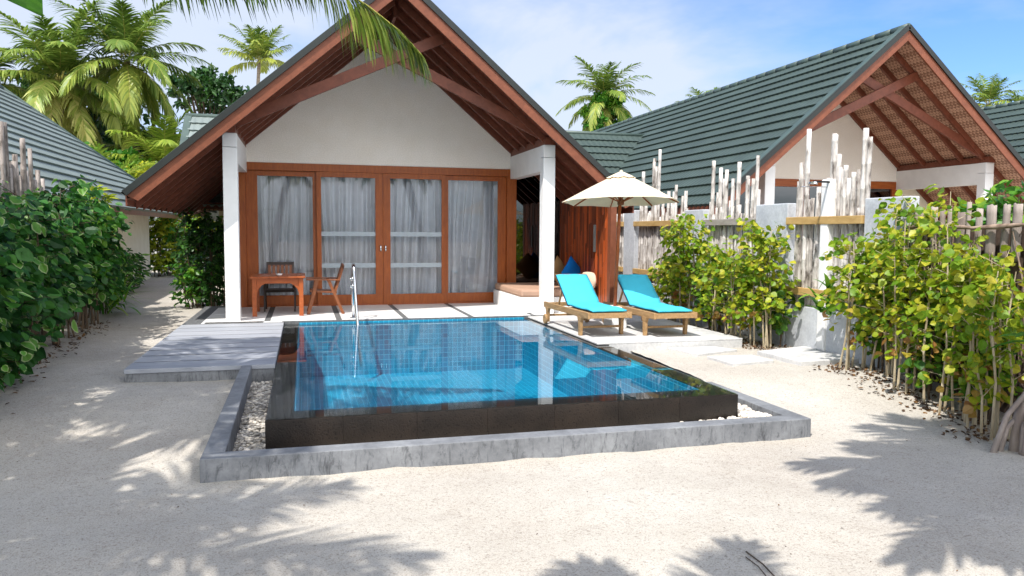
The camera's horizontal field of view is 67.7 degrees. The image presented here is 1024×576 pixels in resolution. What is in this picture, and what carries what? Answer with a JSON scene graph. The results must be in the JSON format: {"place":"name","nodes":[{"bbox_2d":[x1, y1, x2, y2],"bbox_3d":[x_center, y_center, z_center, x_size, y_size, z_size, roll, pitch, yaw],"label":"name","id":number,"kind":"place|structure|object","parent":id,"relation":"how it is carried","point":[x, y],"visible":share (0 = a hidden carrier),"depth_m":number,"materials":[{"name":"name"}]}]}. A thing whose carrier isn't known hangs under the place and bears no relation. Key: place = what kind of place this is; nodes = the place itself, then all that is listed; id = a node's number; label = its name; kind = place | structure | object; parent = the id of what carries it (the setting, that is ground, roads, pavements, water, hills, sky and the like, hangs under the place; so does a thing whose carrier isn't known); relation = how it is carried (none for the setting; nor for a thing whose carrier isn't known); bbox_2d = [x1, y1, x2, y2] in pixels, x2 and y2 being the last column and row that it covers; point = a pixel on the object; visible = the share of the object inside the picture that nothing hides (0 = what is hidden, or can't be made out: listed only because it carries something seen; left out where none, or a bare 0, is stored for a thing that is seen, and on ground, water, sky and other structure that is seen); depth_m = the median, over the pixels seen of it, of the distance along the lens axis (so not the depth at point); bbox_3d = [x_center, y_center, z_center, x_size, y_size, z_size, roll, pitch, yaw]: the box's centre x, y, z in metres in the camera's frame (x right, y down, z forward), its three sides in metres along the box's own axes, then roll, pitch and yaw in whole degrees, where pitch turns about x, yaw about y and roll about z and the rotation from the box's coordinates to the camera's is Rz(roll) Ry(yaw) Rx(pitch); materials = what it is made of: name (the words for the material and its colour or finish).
{"place":"outdoors","nodes":[
{"label":"outdoors","id":0,"kind":"place"},
{"bbox_2d":[182,303,567,324],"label":"terrace","id":1,"kind":"structure","parent":0,"point":[286,315],"depth_m":12.94,"materials":[{"name":"white stone"}]},
{"bbox_2d":[249,273,304,316],"bbox_3d":[-3.924,0.105,12.843,0.866,0.652,0.960,-1,4,-15],"label":"dining table","id":2,"kind":"object","parent":1,"relation":"on","point":[261,279],"visible":0.97,"depth_m":12.45,"materials":[{"name":"brown wood"}]},
{"bbox_2d":[264,262,295,311],"bbox_3d":[-4.064,-0.023,13.371,0.555,0.843,0.628,-1,4,-15],"label":"armchair","id":3,"kind":"object","parent":1,"relation":"on","point":[278,265],"visible":0.57,"depth_m":13.54,"materials":[{"name":"brown wood"}]},
{"bbox_2d":[306,263,343,314],"bbox_3d":[-3.186,0.009,13.017,0.628,0.843,0.555,-1,4,-15],"label":"armchair","id":4,"kind":"object","parent":1,"relation":"on","point":[313,290],"visible":1,"depth_m":12.82,"materials":[{"name":"brown wood"}]},
{"bbox_2d":[350,263,362,366],"bbox_3d":[-2.401,0.398,11.890,0.119,1.545,0.883,-1,5,-22],"label":"pool handrail","id":5,"kind":"object","parent":1,"relation":"attached to","point":[355,315],"visible":0.98,"depth_m":11.87,"materials":[{"name":"metal"}]},
{"bbox_2d":[493,282,595,312],"bbox_3d":[0.573,0.157,14.231,1.415,0.402,1.940,-1,4,-15],"label":"daybed","id":6,"kind":"object","parent":1,"relation":"on","point":[521,297],"visible":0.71,"depth_m":13.48,"materials":[{"name":"white paint"}]},
{"bbox_2d":[554,255,564,284],"bbox_3d":[0.892,-0.301,14.375,0.140,0.460,0.460,-9,41,40],"label":"pillow","id":7,"kind":"object","parent":6,"relation":"on","point":[559,266],"visible":0.38,"depth_m":14.29,"materials":[{"name":"beige fabric"}]},
{"bbox_2d":[561,256,580,273],"bbox_3d":[1.131,-0.288,14.222,0.140,0.460,0.460,-9,40,45],"label":"pillow","id":8,"kind":"object","parent":6,"relation":"on","point":[572,267],"visible":0.48,"depth_m":14.15,"materials":[{"name":"blue fabric"}]},
{"bbox_2d":[582,272,595,287],"bbox_3d":[1.356,-0.137,13.519,0.120,0.296,0.462,-1,4,-15],"label":"bolster","id":9,"kind":"object","parent":6,"relation":"on","point":[591,277],"visible":0.48,"depth_m":13.38,"materials":[{"name":"beige fabric"}]},
{"bbox_2d":[265,317,737,448],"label":"swimming pool","id":10,"kind":"structure","parent":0,"point":[424,379],"depth_m":10.25,"materials":[{"name":"liquid"}]},
{"bbox_2d":[0,257,1023,575],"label":"sand ground","id":11,"kind":"structure","parent":0,"point":[88,435],"depth_m":5.05,"materials":[{"name":"sand"}]},
{"bbox_2d":[0,242,35,371],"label":"hedge shrub","id":12,"kind":"object","parent":11,"relation":"on","point":[24,254],"visible":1,"depth_m":6.32,"materials":[{"name":"green plant"}]},
{"bbox_2d":[0,224,40,392],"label":"hedge shrub","id":13,"kind":"object","parent":11,"relation":"on","point":[8,285],"visible":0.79,"depth_m":6.73,"materials":[{"name":"green plant"}]},
{"bbox_2d":[0,121,47,333],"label":"bamboo fence","id":14,"kind":"object","parent":11,"relation":"on","point":[21,184],"visible":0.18,"depth_m":9.91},
{"bbox_2d":[8,0,42,16],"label":"broad leaf plant","id":15,"kind":"object","parent":11,"relation":"on","point":[35,6],"visible":1,"depth_m":2.01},
{"bbox_2d":[0,201,58,384],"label":"hedge shrub","id":16,"kind":"object","parent":11,"relation":"on","point":[39,301],"visible":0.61,"depth_m":7.37,"materials":[{"name":"green plant"}]},
{"bbox_2d":[0,44,71,131],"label":"coconut palm","id":17,"kind":"object","parent":11,"relation":"on","point":[15,89],"visible":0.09,"depth_m":36.38,"materials":[{"name":"green plant"}]},
{"bbox_2d":[0,193,82,348],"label":"hedge shrub","id":18,"kind":"object","parent":11,"relation":"on","point":[61,310],"visible":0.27,"depth_m":8.03,"materials":[{"name":"green plant"}]},
{"bbox_2d":[0,181,92,333],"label":"hedge shrub","id":19,"kind":"object","parent":11,"relation":"on","point":[75,265],"visible":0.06,"depth_m":9.36,"materials":[{"name":"green plant"}]},
{"bbox_2d":[0,192,103,363],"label":"hedge shrub","id":20,"kind":"object","parent":11,"relation":"on","point":[48,231],"visible":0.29,"depth_m":8.72,"materials":[{"name":"green plant"}]},
{"bbox_2d":[16,174,102,344],"bbox_3d":[-6.203,-0.338,10.061,1.565,2.317,1.510,-1,4,-15],"label":"hedge shrub","id":21,"kind":"object","parent":11,"relation":"on","point":[82,187],"visible":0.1,"depth_m":10.08,"materials":[{"name":"green plant"}]},
{"bbox_2d":[37,192,116,337],"bbox_3d":[-6.495,-0.322,10.736,1.602,2.183,1.405,2,5,24],"label":"hedge shrub","id":22,"kind":"object","parent":11,"relation":"on","point":[102,297],"visible":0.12,"depth_m":10.82,"materials":[{"name":"green plant"}]},
{"bbox_2d":[0,0,166,149],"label":"coconut palm","id":23,"kind":"object","parent":11,"relation":"on","point":[53,55],"visible":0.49,"depth_m":34.84,"materials":[{"name":"green plant"}]},
{"bbox_2d":[12,62,162,157],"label":"broadleaf tree","id":24,"kind":"object","parent":11,"relation":"on","point":[106,139],"visible":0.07,"depth_m":40.08,"materials":[{"name":"green plant"}]},
{"bbox_2d":[0,85,182,281],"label":"neighbour villa","id":25,"kind":"object","parent":11,"relation":"on","point":[59,153],"visible":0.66,"depth_m":19.30,"materials":[{"name":"tile"}]},
{"bbox_2d":[61,187,127,330],"bbox_3d":[-6.665,-0.444,11.521,1.481,2.307,1.518,-1,4,-15],"label":"hedge shrub","id":26,"kind":"object","parent":11,"relation":"on","point":[102,225],"visible":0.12,"depth_m":11.66,"materials":[{"name":"green plant"}]},
{"bbox_2d":[69,196,132,326],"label":"hedge shrub","id":27,"kind":"object","parent":11,"relation":"on","point":[118,252],"visible":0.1,"depth_m":12.36,"materials":[{"name":"green plant"}]},
{"bbox_2d":[73,202,131,320],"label":"hedge shrub","id":28,"kind":"object","parent":11,"relation":"on","point":[124,268],"visible":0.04,"depth_m":13.09,"materials":[{"name":"green plant"}]},
{"bbox_2d":[87,176,117,313],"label":"lime shrub","id":29,"kind":"object","parent":11,"relation":"on","point":[108,197],"visible":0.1,"depth_m":13.96,"materials":[{"name":"green plant"}]},
{"bbox_2d":[84,141,151,177],"bbox_3d":[-19.196,-3.768,34.222,6.436,5.617,5.549,2,5,23],"label":"broadleaf tree","id":30,"kind":"object","parent":11,"relation":"on","point":[131,150],"visible":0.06,"depth_m":34.21,"materials":[{"name":"green plant"}]},
{"bbox_2d":[28,0,218,155],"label":"coconut palm","id":31,"kind":"object","parent":11,"relation":"on","point":[132,84],"visible":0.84,"depth_m":35.05,"materials":[{"name":"green plant"}]},
{"bbox_2d":[91,141,156,178],"bbox_3d":[-15.617,-3.068,29.667,4.194,4.846,4.546,3,5,35],"label":"young palm","id":32,"kind":"object","parent":11,"relation":"on","point":[136,167],"visible":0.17,"depth_m":29.40,"materials":[{"name":"green plant"}]},
{"bbox_2d":[96,264,157,315],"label":"strap leaf plant","id":33,"kind":"object","parent":11,"relation":"on","point":[121,293],"visible":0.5,"depth_m":13.82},
{"bbox_2d":[118,248,149,291],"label":"path shrub","id":34,"kind":"object","parent":11,"relation":"on","point":[132,273],"visible":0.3,"depth_m":18.46,"materials":[{"name":"green plant"}]},
{"bbox_2d":[124,250,153,286],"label":"path shrub","id":35,"kind":"object","parent":11,"relation":"on","point":[147,273],"visible":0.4,"depth_m":20.07,"materials":[{"name":"green plant"}]},
{"bbox_2d":[94,106,191,178],"bbox_3d":[-16.413,-4.848,36.045,7.561,7.448,7.452,-1,4,-15],"label":"young palm","id":36,"kind":"object","parent":11,"relation":"on","point":[159,146],"visible":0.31,"depth_m":35.02,"materials":[{"name":"green plant"}]},
{"bbox_2d":[149,216,194,276],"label":"garden shrub","id":37,"kind":"object","parent":11,"relation":"on","point":[159,261],"visible":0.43,"depth_m":24.96,"materials":[{"name":"green plant"}]},
{"bbox_2d":[149,215,203,275],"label":"garden shrub","id":38,"kind":"object","parent":11,"relation":"on","point":[169,236],"visible":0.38,"depth_m":25.61,"materials":[{"name":"green plant"}]},
{"bbox_2d":[164,261,215,307],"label":"corner shrub","id":39,"kind":"object","parent":11,"relation":"on","point":[191,273],"visible":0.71,"depth_m":14.97,"materials":[{"name":"green plant"}]},
{"bbox_2d":[170,207,220,305],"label":"corner shrub","id":40,"kind":"object","parent":11,"relation":"on","point":[189,238],"visible":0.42,"depth_m":15.39,"materials":[{"name":"green plant"}]},
{"bbox_2d":[174,213,223,293],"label":"corner shrub","id":41,"kind":"object","parent":11,"relation":"on","point":[218,217],"visible":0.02,"depth_m":16.66,"materials":[{"name":"green plant"}]},
{"bbox_2d":[124,323,283,382],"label":"plank deck","id":42,"kind":"structure","parent":11,"relation":"on","point":[202,352],"depth_m":8.60,"materials":[{"name":"wood"}]},
{"bbox_2d":[189,213,225,305],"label":"corner shrub","id":43,"kind":"object","parent":11,"relation":"on","point":[214,243],"visible":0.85,"depth_m":14.70,"materials":[{"name":"green plant"}]},
{"bbox_2d":[165,62,249,113],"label":"broadleaf tree","id":44,"kind":"object","parent":11,"relation":"on","point":[220,93],"visible":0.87,"depth_m":46.75,"materials":[{"name":"green plant"}]},
{"bbox_2d":[217,22,293,84],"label":"coconut palm","id":45,"kind":"object","parent":11,"relation":"on","point":[259,46],"visible":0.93,"depth_m":61.34,"materials":[{"name":"green plant"}]},
{"bbox_2d":[143,0,432,88],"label":"coconut palm","id":46,"kind":"object","parent":11,"relation":"on","point":[379,24],"visible":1,"depth_m":6.91,"materials":[{"name":"green plant"}]},
{"bbox_2d":[120,0,633,320],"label":"pool villa","id":47,"kind":"object","parent":11,"relation":"on","point":[318,107],"visible":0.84,"depth_m":13.90,"materials":[{"name":"wood"}]},
{"bbox_2d":[245,170,317,305],"bbox_3d":[-4.218,-0.913,14.034,1.255,2.458,0.045,-1,4,-15],"label":"sliding door","id":48,"kind":"structure","parent":47,"relation":"in","point":[251,175],"depth_m":13.91,"materials":[{"name":"brown wood"}]},
{"bbox_2d":[257,176,313,294],"bbox_3d":[-4.245,-0.932,14.224,1.166,2.452,0.216,-1,4,-15],"label":"curtain","id":49,"kind":"object","parent":47,"relation":"hanging from","point":[285,218],"visible":0.69,"depth_m":14.22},
{"bbox_2d":[321,177,375,294],"bbox_3d":[-3.111,-0.947,14.535,1.136,2.452,0.180,-1,4,-17],"label":"curtain","id":50,"kind":"object","parent":47,"relation":"hanging from","point":[347,204],"visible":0.68,"depth_m":14.52,"materials":[{"name":"fabric"}]},
{"bbox_2d":[316,172,382,304],"bbox_3d":[-3.029,-0.924,14.288,1.213,2.458,0.070,-1,4,-15],"label":"sliding door","id":51,"kind":"structure","parent":47,"relation":"in","point":[377,298],"depth_m":14.33,"materials":[{"name":"brown wood"}]},
{"bbox_2d":[383,173,444,302],"bbox_3d":[-1.867,-0.939,14.605,1.188,2.458,0.070,-1,4,-15],"label":"sliding door","id":52,"kind":"structure","parent":47,"relation":"in","point":[388,297],"depth_m":14.58,"materials":[{"name":"brown wood"}]},
{"bbox_2d":[390,179,440,293],"bbox_3d":[-1.909,-0.963,14.855,1.120,2.452,0.181,0,4,-10],"label":"curtain","id":53,"kind":"object","parent":47,"relation":"hanging from","point":[415,205],"visible":0.7,"depth_m":14.86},
{"bbox_2d":[448,180,496,292],"bbox_3d":[-0.792,-0.979,15.170,1.166,2.452,0.180,-1,4,-15],"label":"curtain","id":54,"kind":"object","parent":47,"relation":"hanging from","point":[472,236],"visible":0.88,"depth_m":15.17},
{"bbox_2d":[445,175,505,301],"bbox_3d":[-0.729,-0.960,14.984,1.248,2.458,0.045,-1,4,-15],"label":"sliding door","id":55,"kind":"structure","parent":47,"relation":"in","point":[501,181],"depth_m":15.04,"materials":[{"name":"brown wood"}]},
{"bbox_2d":[516,176,559,282],"bbox_3d":[0.519,-1.328,15.273,0.934,2.667,0.008,-1,4,-15],"label":"corner window","id":56,"kind":"structure","parent":47,"relation":"in","point":[528,189],"depth_m":15.23,"materials":[{"name":"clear glass"}]},
{"bbox_2d":[0,322,1008,570],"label":"leaf litter","id":57,"kind":"object","parent":11,"relation":"on","point":[926,406],"visible":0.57,"depth_m":7.98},
{"bbox_2d":[199,354,810,482],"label":"concrete kerb","id":58,"kind":"structure","parent":11,"relation":"on","point":[220,460],"depth_m":5.88,"materials":[{"name":"concrete"}]},
{"bbox_2d":[232,381,771,450],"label":"gutter gravel","id":59,"kind":"structure","parent":58,"relation":"in","point":[251,434],"depth_m":6.83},
{"bbox_2d":[555,56,655,130],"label":"coconut palm","id":60,"kind":"object","parent":11,"relation":"on","point":[602,82],"visible":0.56,"depth_m":56.94,"materials":[{"name":"green plant"}]},
{"bbox_2d":[576,88,630,130],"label":"creeper","id":61,"kind":"object","parent":60,"relation":"attached to","point":[607,100],"visible":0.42,"depth_m":56.67,"materials":[{"name":"green plant"}]},
{"bbox_2d":[528,315,742,363],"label":"concrete platform","id":62,"kind":"structure","parent":11,"relation":"on","point":[631,338],"depth_m":10.59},
{"bbox_2d":[543,274,631,335],"bbox_3d":[1.070,0.215,11.206,0.730,0.785,1.880,-1,4,-16],"label":"sun lounger","id":63,"kind":"object","parent":62,"relation":"on","point":[579,295],"visible":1,"depth_m":11.24,"materials":[{"name":"fabric"}]},
{"bbox_2d":[562,170,678,328],"bbox_3d":[1.610,-0.578,11.383,1.629,2.347,1.629,2,4,20],"label":"parasol","id":64,"kind":"object","parent":62,"relation":"on","point":[620,189],"visible":0.98,"depth_m":11.27,"materials":[{"name":"fabric"}]},
{"bbox_2d":[602,274,697,335],"bbox_3d":[1.986,0.218,11.240,0.730,0.785,1.880,-1,4,-15],"label":"sun lounger","id":65,"kind":"object","parent":62,"relation":"on","point":[638,291],"visible":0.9,"depth_m":11.10,"materials":[{"name":"fabric"}]},
{"bbox_2d":[647,249,692,321],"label":"sea grape bush","id":66,"kind":"object","parent":11,"relation":"on","point":[664,266],"visible":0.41,"depth_m":12.99,"materials":[{"name":"green plant"}]},
{"bbox_2d":[653,213,714,326],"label":"sea grape bush","id":67,"kind":"object","parent":11,"relation":"on","point":[683,259],"visible":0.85,"depth_m":12.20,"materials":[{"name":"green plant"}]},
{"bbox_2d":[668,346,736,356],"bbox_3d":[2.511,0.865,9.996,0.721,0.136,0.583,-2,5,-28],"label":"stepping stone","id":68,"kind":"object","parent":11,"relation":"on","point":[704,351],"visible":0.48,"depth_m":9.87,"materials":[{"name":"concrete"}]},
{"bbox_2d":[687,254,739,331],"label":"undergrowth bush","id":69,"kind":"object","parent":11,"relation":"on","point":[697,302],"visible":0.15,"depth_m":11.98,"materials":[{"name":"green plant"}]},
{"bbox_2d":[690,240,748,335],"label":"sea grape bush","id":70,"kind":"object","parent":11,"relation":"on","point":[708,298],"visible":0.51,"depth_m":11.38,"materials":[{"name":"green plant"}]},
{"bbox_2d":[707,355,773,366],"bbox_3d":[2.786,0.923,9.230,0.640,0.136,0.559,-1,4,-15],"label":"stepping stone","id":71,"kind":"object","parent":11,"relation":"on","point":[735,360],"visible":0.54,"depth_m":9.16,"materials":[{"name":"concrete"}]},
{"bbox_2d":[701,251,784,344],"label":"sea grape bush","id":72,"kind":"object","parent":11,"relation":"on","point":[720,277],"visible":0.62,"depth_m":10.66,"materials":[{"name":"green plant"}]},
{"bbox_2d":[722,214,800,348],"bbox_3d":[3.437,-0.081,10.366,1.031,1.855,0.957,-3,6,-41],"label":"sea grape bush","id":73,"kind":"object","parent":11,"relation":"on","point":[762,261],"visible":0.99,"depth_m":10.23,"materials":[{"name":"green plant"}]},
{"bbox_2d":[617,283,911,373],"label":"concrete wall","id":74,"kind":"structure","parent":11,"relation":"on","point":[802,329],"depth_m":10.09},
{"bbox_2d":[616,214,623,273],"bbox_3d":[2.255,-0.942,16.318,0.195,1.908,0.890,-1,4,-15],"label":"bamboo fence","id":75,"kind":"object","parent":74,"relation":"on","point":[620,269],"visible":0.28,"depth_m":16.10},
{"bbox_2d":[623,210,639,306],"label":"fence pillar","id":76,"kind":"structure","parent":74,"relation":"on","point":[630,248],"depth_m":15.52,"materials":[{"name":"concrete"}]},
{"bbox_2d":[632,149,687,283],"bbox_3d":[2.787,-1.220,14.327,0.184,2.761,2.060,-1,4,-15],"label":"bamboo fence","id":77,"kind":"object","parent":74,"relation":"on","point":[651,223],"visible":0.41,"depth_m":14.53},
{"bbox_2d":[682,209,708,325],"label":"fence pillar","id":78,"kind":"structure","parent":74,"relation":"on","point":[699,215],"depth_m":12.89,"materials":[{"name":"concrete"}]},
{"bbox_2d":[703,155,760,293],"bbox_3d":[3.436,-0.852,11.980,0.194,2.381,1.510,-1,4,-15],"label":"bamboo fence","id":79,"kind":"object","parent":74,"relation":"on","point":[719,223],"visible":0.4,"depth_m":11.94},
{"bbox_2d":[752,203,795,345],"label":"fence pillar","id":80,"kind":"structure","parent":74,"relation":"on","point":[772,215],"depth_m":10.67,"materials":[{"name":"concrete"}]},
{"bbox_2d":[785,128,872,310],"bbox_3d":[4.036,-0.786,9.779,0.194,2.581,1.470,-1,4,-15],"label":"bamboo fence","id":81,"kind":"object","parent":74,"relation":"on","point":[851,196],"visible":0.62,"depth_m":9.68,"materials":[{"name":"wood"}]},
{"bbox_2d":[859,196,919,373],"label":"fence pillar","id":82,"kind":"structure","parent":74,"relation":"on","point":[871,205],"depth_m":8.83,"materials":[{"name":"concrete"}]},
{"bbox_2d":[749,275,804,346],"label":"undergrowth bush","id":83,"kind":"object","parent":11,"relation":"on","point":[778,320],"visible":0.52,"depth_m":10.36,"materials":[{"name":"green plant"}]},
{"bbox_2d":[566,23,1023,266],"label":"neighbour villa","id":84,"kind":"object","parent":11,"relation":"on","point":[901,93],"visible":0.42,"depth_m":16.23,"materials":[{"name":"tile"}]},
{"bbox_2d":[757,346,858,365],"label":"shower slab","id":85,"kind":"structure","parent":11,"relation":"on","point":[803,356],"depth_m":9.39,"materials":[{"name":"concrete"}]},
{"bbox_2d":[798,273,836,314],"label":"young plant","id":86,"kind":"object","parent":85,"relation":"on","point":[827,284],"visible":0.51,"depth_m":9.34,"materials":[{"name":"green plant"}]},
{"bbox_2d":[801,179,835,350],"bbox_3d":[3.828,-0.281,9.645,0.641,2.190,0.226,-1,5,-24],"label":"outdoor shower","id":87,"kind":"object","parent":85,"relation":"on","point":[828,186],"visible":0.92,"depth_m":9.70,"materials":[{"name":"white paint"}]},
{"bbox_2d":[815,232,898,369],"bbox_3d":[3.997,0.156,8.737,1.005,1.606,0.787,-1,4,-15],"label":"sea grape bush","id":88,"kind":"object","parent":11,"relation":"on","point":[847,269],"visible":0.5,"depth_m":8.68,"materials":[{"name":"green plant"}]},
{"bbox_2d":[851,273,907,371],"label":"undergrowth bush","id":89,"kind":"object","parent":11,"relation":"on","point":[872,344],"visible":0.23,"depth_m":8.60,"materials":[{"name":"green plant"}]},
{"bbox_2d":[846,189,937,376],"bbox_3d":[4.106,-0.038,8.281,0.903,2.069,1.138,2,5,23],"label":"sea grape bush","id":90,"kind":"object","parent":11,"relation":"on","point":[885,240],"visible":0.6,"depth_m":8.27,"materials":[{"name":"green plant"}]},
{"bbox_2d":[864,214,956,393],"bbox_3d":[4.174,0.162,7.857,0.959,1.881,1.064,-1,4,-15],"label":"sea grape bush","id":91,"kind":"object","parent":11,"relation":"on","point":[894,311],"visible":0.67,"depth_m":7.82,"materials":[{"name":"green plant"}]},
{"bbox_2d":[896,284,968,398],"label":"undergrowth bush","id":92,"kind":"object","parent":11,"relation":"on","point":[919,364],"visible":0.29,"depth_m":7.69,"materials":[{"name":"green plant"}]},
{"bbox_2d":[898,205,1010,414],"bbox_3d":[4.288,0.217,7.333,1.014,2.013,1.008,1,4,7],"label":"sea grape bush","id":93,"kind":"object","parent":11,"relation":"on","point":[923,229],"visible":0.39,"depth_m":7.37,"materials":[{"name":"green plant"}]},
{"bbox_2d":[924,184,987,224],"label":"sea grape bush","id":94,"kind":"object","parent":11,"relation":"on","point":[956,210],"visible":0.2,"depth_m":8.85,"materials":[{"name":"green plant"}]},
{"bbox_2d":[904,202,1023,415],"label":"brushwood fence","id":95,"kind":"object","parent":11,"relation":"on","point":[1007,232],"visible":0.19,"depth_m":7.42,"materials":[{"name":"grey wood"}]},
{"bbox_2d":[915,227,1023,427],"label":"sea grape bush","id":96,"kind":"object","parent":11,"relation":"on","point":[982,270],"visible":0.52,"depth_m":6.91,"materials":[{"name":"green plant"}]},
{"bbox_2d":[943,245,1023,440],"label":"sea grape bush","id":97,"kind":"object","parent":11,"relation":"on","point":[991,303],"visible":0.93,"depth_m":6.49,"materials":[{"name":"green plant"}]},
{"bbox_2d":[945,298,1023,421],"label":"undergrowth bush","id":98,"kind":"object","parent":11,"relation":"on","point":[990,374],"visible":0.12,"depth_m":7.13,"materials":[{"name":"green plant"}]},
{"bbox_2d":[957,179,1023,225],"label":"broadleaf shrub","id":99,"kind":"object","parent":11,"relation":"on","point":[1000,202],"visible":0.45,"depth_m":8.19,"materials":[{"name":"green plant"}]},
{"bbox_2d":[960,73,1023,107],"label":"coconut palm","id":100,"kind":"object","parent":11,"relation":"on","point":[990,93],"visible":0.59,"depth_m":57.47,"materials":[{"name":"green plant"}]},
{"bbox_2d":[981,100,1023,159],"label":"neighbour villa","id":101,"kind":"object","parent":11,"relation":"on","point":[1007,119],"visible":0.02,"depth_m":21.90,"materials":[{"name":"tile"}]},
{"bbox_2d":[988,331,1023,455],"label":"screw pine","id":102,"kind":"object","parent":11,"relation":"on","point":[1015,423],"visible":0.81,"depth_m":6.12,"materials":[{"name":"grey plant"}]},
{"bbox_2d":[1004,89,1023,100],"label":"coconut palm","id":103,"kind":"object","parent":11,"relation":"on","point":[1017,97],"visible":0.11,"depth_m":57.92,"materials":[{"name":"green plant"}]},
{"bbox_2d":[0,0,1023,218],"label":"sky","id":104,"kind":"structure","parent":0,"point":[702,45],"materials":[{"name":"blue"}]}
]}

